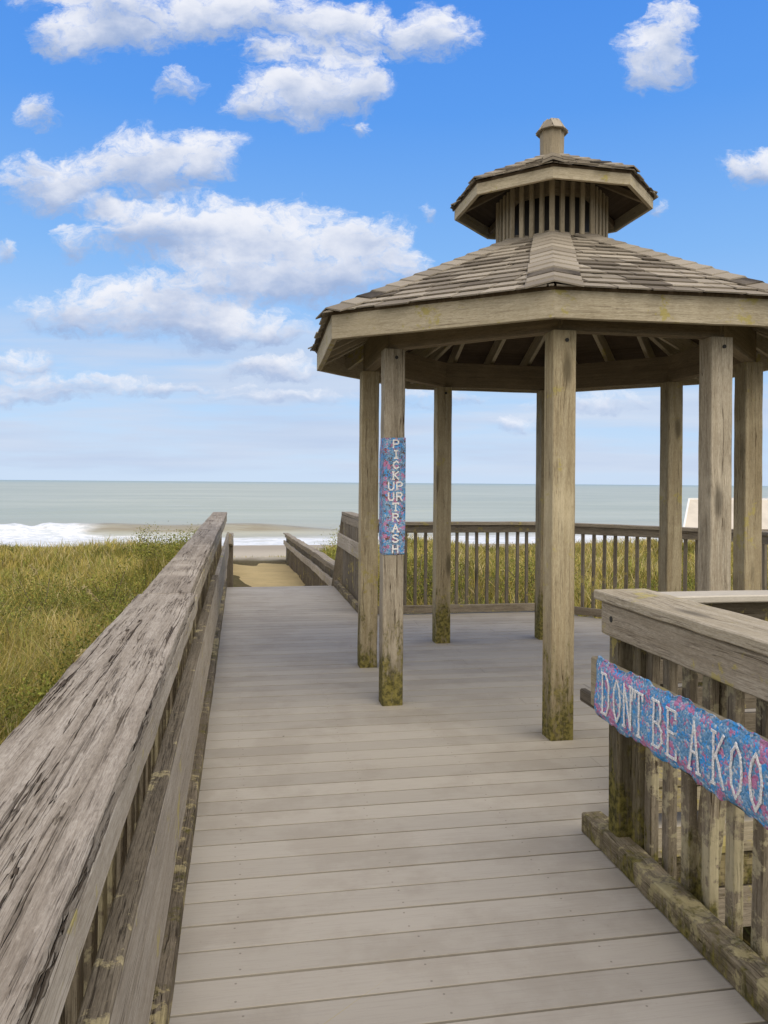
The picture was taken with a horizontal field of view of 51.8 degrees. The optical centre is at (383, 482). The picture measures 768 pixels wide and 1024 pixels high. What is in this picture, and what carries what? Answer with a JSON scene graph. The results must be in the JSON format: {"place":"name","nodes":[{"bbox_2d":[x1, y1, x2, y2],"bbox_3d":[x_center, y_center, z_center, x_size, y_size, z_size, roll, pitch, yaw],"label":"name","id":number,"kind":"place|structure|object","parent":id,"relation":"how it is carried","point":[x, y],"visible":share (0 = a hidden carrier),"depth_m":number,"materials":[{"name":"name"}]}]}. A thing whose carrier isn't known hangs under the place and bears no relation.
{"place":"outdoors","nodes":[
{"label":"outdoors","id":0,"kind":"place"},
{"bbox_2d":[0,599,118,744],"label":"dune grass","id":1,"kind":"structure","parent":0,"point":[27,656],"depth_m":8.64,"materials":[{"name":"green plant"}]},
{"bbox_2d":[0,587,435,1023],"bbox_3d":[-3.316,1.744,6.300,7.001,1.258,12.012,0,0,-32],"label":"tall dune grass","id":2,"kind":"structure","parent":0,"point":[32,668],"depth_m":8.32,"materials":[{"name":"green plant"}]},
{"bbox_2d":[233,563,304,586],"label":"sand path","id":3,"kind":"structure","parent":0,"point":[267,575],"depth_m":20.85,"materials":[{"name":"beige sand"}]},
{"bbox_2d":[11,543,750,946],"bbox_3d":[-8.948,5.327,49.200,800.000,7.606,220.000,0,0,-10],"label":"ground","id":4,"kind":"structure","parent":0,"point":[251,555],"depth_m":25.75,"materials":[{"name":"beige sand"}]},
{"bbox_2d":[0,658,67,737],"bbox_3d":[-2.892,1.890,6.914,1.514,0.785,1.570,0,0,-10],"label":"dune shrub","id":5,"kind":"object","parent":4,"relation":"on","point":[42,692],"visible":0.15,"depth_m":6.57,"materials":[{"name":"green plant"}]},
{"bbox_2d":[28,564,41,593],"bbox_3d":[-6.359,1.887,14.441,0.118,0.854,0.356,0,0,9],"label":"sea oat","id":6,"kind":"object","parent":4,"relation":"on","point":[36,572],"visible":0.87,"depth_m":14.41,"materials":[{"name":"beige plant"}]},
{"bbox_2d":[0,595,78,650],"bbox_3d":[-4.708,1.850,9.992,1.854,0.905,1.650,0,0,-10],"label":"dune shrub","id":7,"kind":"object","parent":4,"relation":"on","point":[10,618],"visible":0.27,"depth_m":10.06,"materials":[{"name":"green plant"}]},
{"bbox_2d":[0,539,86,587],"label":"dune grass","id":8,"kind":"structure","parent":4,"relation":"on","point":[22,559],"depth_m":23.28,"materials":[{"name":"green plant"}]},
{"bbox_2d":[0,564,114,619],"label":"dune shrub","id":9,"kind":"object","parent":4,"relation":"on","point":[42,599],"visible":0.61,"depth_m":13.78,"materials":[{"name":"green plant"}]},
{"bbox_2d":[66,648,86,669],"bbox_3d":[-2.651,1.826,6.686,0.125,0.818,0.362,0,0,24],"label":"sea oat","id":10,"kind":"object","parent":4,"relation":"on","point":[78,655],"visible":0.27,"depth_m":6.78,"materials":[{"name":"beige plant"}]},
{"bbox_2d":[82,585,108,625],"bbox_3d":[-3.827,1.776,10.467,0.383,0.856,0.122,0,0,-10],"label":"sea oat","id":11,"kind":"object","parent":4,"relation":"on","point":[91,593],"visible":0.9,"depth_m":10.46,"materials":[{"name":"beige plant"}]},
{"bbox_2d":[56,560,145,614],"bbox_3d":[-4.393,1.734,12.984,2.078,0.872,1.908,0,0,41],"label":"dune shrub","id":12,"kind":"object","parent":4,"relation":"on","point":[102,593],"visible":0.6,"depth_m":12.78,"materials":[{"name":"green plant"}]},
{"bbox_2d":[0,532,235,651],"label":"dune grass","id":13,"kind":"structure","parent":4,"relation":"on","point":[105,552],"depth_m":17.71,"materials":[{"name":"green plant"}]},
{"bbox_2d":[83,565,159,638],"bbox_3d":[-3.187,1.699,10.779,1.812,1.093,2.594,0,0,-10],"label":"dune shrub","id":14,"kind":"object","parent":4,"relation":"on","point":[126,602],"visible":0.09,"depth_m":10.46,"materials":[{"name":"green plant"}]},
{"bbox_2d":[125,522,196,564],"bbox_3d":[-4.240,1.192,16.092,2.026,0.865,3.800,0,0,-10],"label":"dune shrub","id":15,"kind":"object","parent":4,"relation":"on","point":[149,551],"visible":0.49,"depth_m":15.66,"materials":[{"name":"green plant"}]},
{"bbox_2d":[283,533,341,585],"bbox_3d":[-1.977,2.243,19.233,0.207,1.984,14.553,0,0,-10],"label":"path railing","id":16,"kind":"object","parent":4,"relation":"on","point":[303,559],"visible":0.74,"depth_m":17.33,"materials":[{"name":"grey wood"}]},
{"bbox_2d":[303,525,339,577],"bbox_3d":[-1.070,1.661,18.572,1.729,1.374,3.215,0,0,-10],"label":"dune shrub","id":17,"kind":"object","parent":4,"relation":"on","point":[332,550],"visible":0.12,"depth_m":18.90,"materials":[{"name":"green plant"}]},
{"bbox_2d":[378,535,472,603],"bbox_3d":[0.561,1.447,13.639,1.844,1.105,2.781,0,0,-10],"label":"dune shrub","id":18,"kind":"object","parent":4,"relation":"on","point":[419,576],"visible":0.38,"depth_m":13.32,"materials":[{"name":"green plant"}]},
{"bbox_2d":[311,533,767,618],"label":"dune grass","id":19,"kind":"structure","parent":4,"relation":"on","point":[631,569],"depth_m":17.35,"materials":[{"name":"green plant"}]},
{"bbox_2d":[468,543,619,603],"bbox_3d":[2.622,1.541,13.289,2.633,1.028,2.253,0,0,-10],"label":"dune shrub","id":20,"kind":"object","parent":4,"relation":"on","point":[531,578],"visible":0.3,"depth_m":13.20,"materials":[{"name":"green plant"}]},
{"bbox_2d":[587,560,694,605],"bbox_3d":[4.638,1.812,13.399,2.774,0.985,2.143,0,0,-10],"label":"dune shrub","id":21,"kind":"object","parent":4,"relation":"on","point":[690,579],"visible":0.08,"depth_m":13.52,"materials":[{"name":"green plant"}]},
{"bbox_2d":[658,767,752,926],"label":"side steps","id":22,"kind":"structure","parent":4,"relation":"on","point":[747,859],"depth_m":3.45,"materials":[{"name":"beige wood"}]},
{"bbox_2d":[683,498,767,540],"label":"beach house","id":23,"kind":"structure","parent":4,"relation":"on","point":[691,517],"depth_m":42.57,"materials":[{"name":"white"}]},
{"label":"boardwalk frame","id":24,"kind":"structure","parent":4,"relation":"on","visible":0},
{"bbox_2d":[169,586,767,1023],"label":"boardwalk","id":25,"kind":"structure","parent":24,"relation":"on","point":[451,798],"depth_m":3.34,"materials":[{"name":"grey wood"}]},
{"bbox_2d":[0,512,232,1023],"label":"wooden railing","id":26,"kind":"object","parent":25,"relation":"on","point":[102,748],"visible":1,"depth_m":1.47,"materials":[{"name":"brown wood"}]},
{"bbox_2d":[331,512,378,612],"bbox_3d":[-0.409,1.021,10.557,0.300,1.170,2.640,0,0,-10],"label":"wooden railing","id":27,"kind":"object","parent":25,"relation":"on","point":[346,564],"visible":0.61,"depth_m":10.93,"materials":[{"name":"grey wood"}]},
{"bbox_2d":[378,521,534,613],"bbox_3d":[0.893,1.162,9.432,2.216,1.391,0.153,0,0,-10],"label":"deck railing","id":28,"kind":"object","parent":25,"relation":"on","point":[476,527],"visible":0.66,"depth_m":9.47,"materials":[{"name":"wood"}]},
{"bbox_2d":[308,118,767,740],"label":"gazebo","id":29,"kind":"object","parent":25,"relation":"on","point":[554,298],"visible":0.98,"depth_m":5.53,"materials":[{"name":"brown wood"}]},
{"bbox_2d":[379,438,405,554],"bbox_3d":[0.058,0.094,5.539,0.162,0.816,0.143,0,0,-10],"label":"crochet sign","id":30,"kind":"object","parent":29,"relation":"attached to","point":[392,465],"visible":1,"depth_m":5.47,"materials":[{"name":"blue fabric"}]},
{"bbox_2d":[574,523,761,616],"bbox_3d":[2.912,1.177,8.848,2.442,1.391,0.153,0,0,38],"label":"deck railing","id":31,"kind":"object","parent":25,"relation":"on","point":[626,531],"visible":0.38,"depth_m":9.01,"materials":[{"name":"wood"}]},
{"bbox_2d":[580,589,767,1021],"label":"wooden railing","id":32,"kind":"object","parent":25,"relation":"on","point":[723,652],"visible":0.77,"depth_m":2.79,"materials":[{"name":"beige wood"}]},
{"bbox_2d":[594,655,767,829],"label":"crochet banner","id":33,"kind":"object","parent":32,"relation":"attached to","point":[724,760],"visible":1,"depth_m":2.50,"materials":[{"name":"blue fabric"}]},
{"bbox_2d":[656,590,767,766],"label":"side railing","id":34,"kind":"object","parent":25,"relation":"on","point":[753,603],"visible":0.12,"depth_m":3.87,"materials":[{"name":"brown wood"}]},
{"bbox_2d":[762,531,767,589],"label":"deck railing","id":35,"kind":"object","parent":25,"relation":"on","point":[764,556],"visible":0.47,"depth_m":8.01,"materials":[{"name":"wood"}]},
{"bbox_2d":[0,480,767,546],"bbox_3d":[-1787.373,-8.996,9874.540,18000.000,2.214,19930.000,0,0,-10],"label":"sea","id":36,"kind":"structure","parent":0,"point":[32,512],"depth_m":184.65,"materials":[{"name":"liquid"}]},
{"bbox_2d":[0,0,767,485],"label":"sky","id":37,"kind":"structure","parent":0,"point":[186,186],"materials":[{"name":"blue"}]},
{"bbox_2d":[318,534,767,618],"bbox_3d":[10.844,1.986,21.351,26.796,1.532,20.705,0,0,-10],"label":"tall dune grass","id":38,"kind":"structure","parent":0,"point":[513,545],"depth_m":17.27,"materials":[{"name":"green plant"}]}
]}

